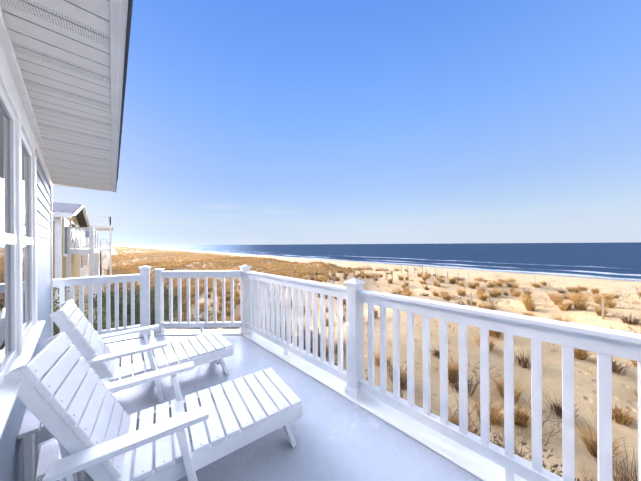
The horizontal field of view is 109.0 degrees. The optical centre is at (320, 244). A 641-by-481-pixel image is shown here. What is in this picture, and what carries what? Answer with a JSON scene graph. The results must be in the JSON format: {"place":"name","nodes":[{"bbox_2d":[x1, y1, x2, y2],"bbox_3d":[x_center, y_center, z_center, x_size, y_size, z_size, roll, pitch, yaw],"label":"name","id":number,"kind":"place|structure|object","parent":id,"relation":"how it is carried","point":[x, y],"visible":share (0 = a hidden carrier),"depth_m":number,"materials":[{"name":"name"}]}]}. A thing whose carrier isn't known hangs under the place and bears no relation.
{"place":"outdoors","nodes":[
{"label":"outdoors","id":0,"kind":"place"},
{"bbox_2d":[52,210,79,324],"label":"house walls","id":1,"kind":"structure","parent":0,"point":[75,265],"depth_m":11.86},
{"bbox_2d":[52,202,86,226],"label":"house roof","id":2,"kind":"structure","parent":1,"relation":"on","point":[70,208],"depth_m":11.29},
{"bbox_2d":[65,220,79,253],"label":"window","id":3,"kind":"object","parent":1,"relation":"in","point":[73,234],"visible":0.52,"depth_m":11.80,"materials":[{"name":"glass"}]},
{"bbox_2d":[52,205,89,328],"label":"house trim","id":4,"kind":"structure","parent":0,"point":[58,215],"depth_m":9.28,"materials":[{"name":"white wood"}]},
{"bbox_2d":[66,226,98,328],"bbox_3d":[-12.964,1.792,12.578,0.920,5.200,5.020,0,0,-42],"label":"house porch","id":5,"kind":"object","parent":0,"point":[92,250],"visible":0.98,"depth_m":10.93,"materials":[{"name":"white wood"}]},
{"bbox_2d":[85,237,88,264],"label":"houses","id":6,"kind":"structure","parent":0,"point":[86,259],"depth_m":51.20,"materials":[{"name":"beige wood"}]},
{"bbox_2d":[81,225,112,284],"bbox_3d":[-25.281,1.282,25.710,2.900,6.370,6.300,0,0,-42],"label":"house porch","id":7,"kind":"object","parent":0,"point":[104,228],"visible":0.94,"depth_m":24.31,"materials":[{"name":"white wood"}]},
{"bbox_2d":[87,215,110,225],"bbox_3d":[-25.289,-2.455,25.709,2.530,0.965,5.930,0,0,-42],"label":"balcony railing","id":8,"kind":"object","parent":7,"relation":"on","point":[109,218],"visible":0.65,"depth_m":24.05,"materials":[{"name":"white wood"}]},
{"bbox_2d":[99,240,109,275],"bbox_3d":[-23.598,1.921,24.541,1.430,5.072,1.423,0,0,-42],"label":"house stair","id":9,"kind":"object","parent":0,"point":[100,265],"visible":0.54,"depth_m":24.57,"materials":[{"name":"white wood"}]},
{"bbox_2d":[34,329,481,480],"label":"deck slab","id":10,"kind":"structure","parent":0,"point":[338,437],"depth_m":1.76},
{"bbox_2d":[18,377,111,480],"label":"side table","id":11,"kind":"object","parent":10,"relation":"on","point":[38,460],"visible":0.27,"depth_m":1.36,"materials":[{"name":"white wood"}]},
{"bbox_2d":[49,300,232,403],"bbox_3d":[-1.770,1.030,2.461,1.429,0.996,0.741,0,0,-41],"label":"chaise","id":12,"kind":"object","parent":10,"relation":"on","point":[101,358],"visible":0.79,"depth_m":2.23,"materials":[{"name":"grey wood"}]},
{"bbox_2d":[4,332,302,480],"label":"chaise","id":13,"kind":"object","parent":10,"relation":"on","point":[69,377],"visible":1,"depth_m":1.29,"materials":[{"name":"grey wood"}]},
{"bbox_2d":[35,337,295,471],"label":"screws","id":14,"kind":"object","parent":13,"relation":"attached to","point":[147,409],"visible":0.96,"depth_m":1.40,"materials":[{"name":"grey metal"}]},
{"bbox_2d":[71,329,527,480],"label":"deck curb","id":15,"kind":"structure","parent":10,"relation":"on","point":[479,466],"depth_m":1.98,"materials":[{"name":"white wood"}]},
{"bbox_2d":[53,264,640,480],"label":"railings","id":16,"kind":"object","parent":15,"relation":"on","point":[605,344],"visible":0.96,"depth_m":1.88,"materials":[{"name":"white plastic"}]},
{"bbox_2d":[52,0,640,245],"label":"sky","id":17,"kind":"structure","parent":0,"point":[246,122],"materials":[{"name":"blue"}]},
{"bbox_2d":[84,246,640,480],"bbox_3d":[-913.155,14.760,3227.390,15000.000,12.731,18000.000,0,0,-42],"label":"terrain","id":18,"kind":"structure","parent":0,"point":[585,389],"depth_m":7.63,"materials":[{"name":"beige sand"}]},
{"bbox_2d":[0,157,51,480],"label":"siding","id":19,"kind":"object","parent":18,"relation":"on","point":[11,458],"visible":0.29,"depth_m":2.12,"materials":[{"name":"white wood"}]},
{"bbox_2d":[37,142,52,336],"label":"house trim","id":20,"kind":"structure","parent":19,"relation":"attached to","point":[43,164],"depth_m":3.13,"materials":[{"name":"white wood"}]},
{"bbox_2d":[80,230,84,276],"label":"house walls","id":21,"kind":"structure","parent":18,"relation":"on","point":[82,272],"depth_m":27.62,"materials":[{"name":"white wood"}]},
{"bbox_2d":[81,232,84,267],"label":"window","id":22,"kind":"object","parent":21,"relation":"in","point":[82,255],"visible":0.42,"depth_m":26.41,"materials":[{"name":"glass"}]},
{"bbox_2d":[81,231,84,268],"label":"house trim","id":23,"kind":"structure","parent":21,"relation":"attached to","point":[83,254],"depth_m":28.36,"materials":[{"name":"white wood"}]},
{"bbox_2d":[53,289,211,330],"bbox_3d":[-3.104,2.673,3.553,18.492,3.488,6.905,0,0,38],"label":"bush","id":24,"kind":"object","parent":18,"relation":"on","point":[130,310],"visible":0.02,"depth_m":6.18,"materials":[{"name":"green plant"}]},
{"bbox_2d":[53,283,237,335],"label":"shrubs","id":25,"kind":"object","parent":24,"relation":"attached to","point":[56,331],"visible":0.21,"depth_m":6.05,"materials":[{"name":"green plant"}]},
{"bbox_2d":[103,247,640,480],"bbox_3d":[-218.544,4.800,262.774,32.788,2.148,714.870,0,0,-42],"label":"grass","id":26,"kind":"structure","parent":18,"relation":"on","point":[576,299],"depth_m":16.07,"materials":[{"name":"brown plant"}]},
{"bbox_2d":[234,315,597,480],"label":"grass tufts","id":27,"kind":"object","parent":18,"relation":"on","point":[475,430],"visible":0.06,"depth_m":3.02,"materials":[{"name":"plant"}]},
{"bbox_2d":[236,264,603,318],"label":"fence posts","id":28,"kind":"object","parent":18,"relation":"on","point":[415,269],"visible":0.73,"depth_m":20.82,"materials":[{"name":"beige wood"}]},
{"bbox_2d":[208,268,640,480],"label":"grass tufts","id":29,"kind":"object","parent":18,"relation":"on","point":[558,408],"visible":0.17,"depth_m":6.31,"materials":[{"name":"brown plant"}]},
{"bbox_2d":[219,265,640,480],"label":"grass tufts","id":30,"kind":"object","parent":18,"relation":"on","point":[401,395],"visible":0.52,"depth_m":5.39,"materials":[{"name":"brown plant"}]},
{"bbox_3d":[-0.675,1.517,-3.785,14.000,9.000,6.000,0,0,43],"label":"house","id":31,"kind":"object","parent":18,"relation":"on","visible":0},
{"bbox_2d":[0,7,44,438],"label":"window frame","id":32,"kind":"object","parent":31,"relation":"attached to","point":[18,109],"visible":0.81,"depth_m":1.17,"materials":[{"name":"white wood"}]},
{"bbox_2d":[0,102,29,367],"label":"window glass","id":33,"kind":"object","parent":32,"relation":"in","point":[5,300],"visible":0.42,"depth_m":1.08,"materials":[{"name":"glass"}]},
{"bbox_2d":[53,0,127,191],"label":"fascia","id":34,"kind":"structure","parent":31,"relation":"attached to","point":[118,16],"depth_m":1.14,"materials":[{"name":"white wood"}]},
{"bbox_2d":[0,0,111,190],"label":"soffit strips","id":35,"kind":"object","parent":34,"relation":"attached to","point":[63,9],"visible":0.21,"depth_m":1.22,"materials":[{"name":"white wood"}]},
{"bbox_2d":[2,0,110,188],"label":"roof soffit","id":36,"kind":"structure","parent":35,"relation":"on","point":[65,83],"depth_m":1.23,"materials":[{"name":"grey"}]},
{"bbox_2d":[116,0,132,187],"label":"drip edge","id":37,"kind":"object","parent":34,"relation":"attached to","point":[130,3],"visible":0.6,"depth_m":1.24,"materials":[{"name":"grey metal"}]},
{"bbox_2d":[126,242,640,279],"bbox_3d":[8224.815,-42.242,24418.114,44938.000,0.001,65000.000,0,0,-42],"label":"sea","id":38,"kind":"structure","parent":0,"point":[620,260],"depth_m":165.08,"materials":[{"name":"blue liquid"}]}
]}

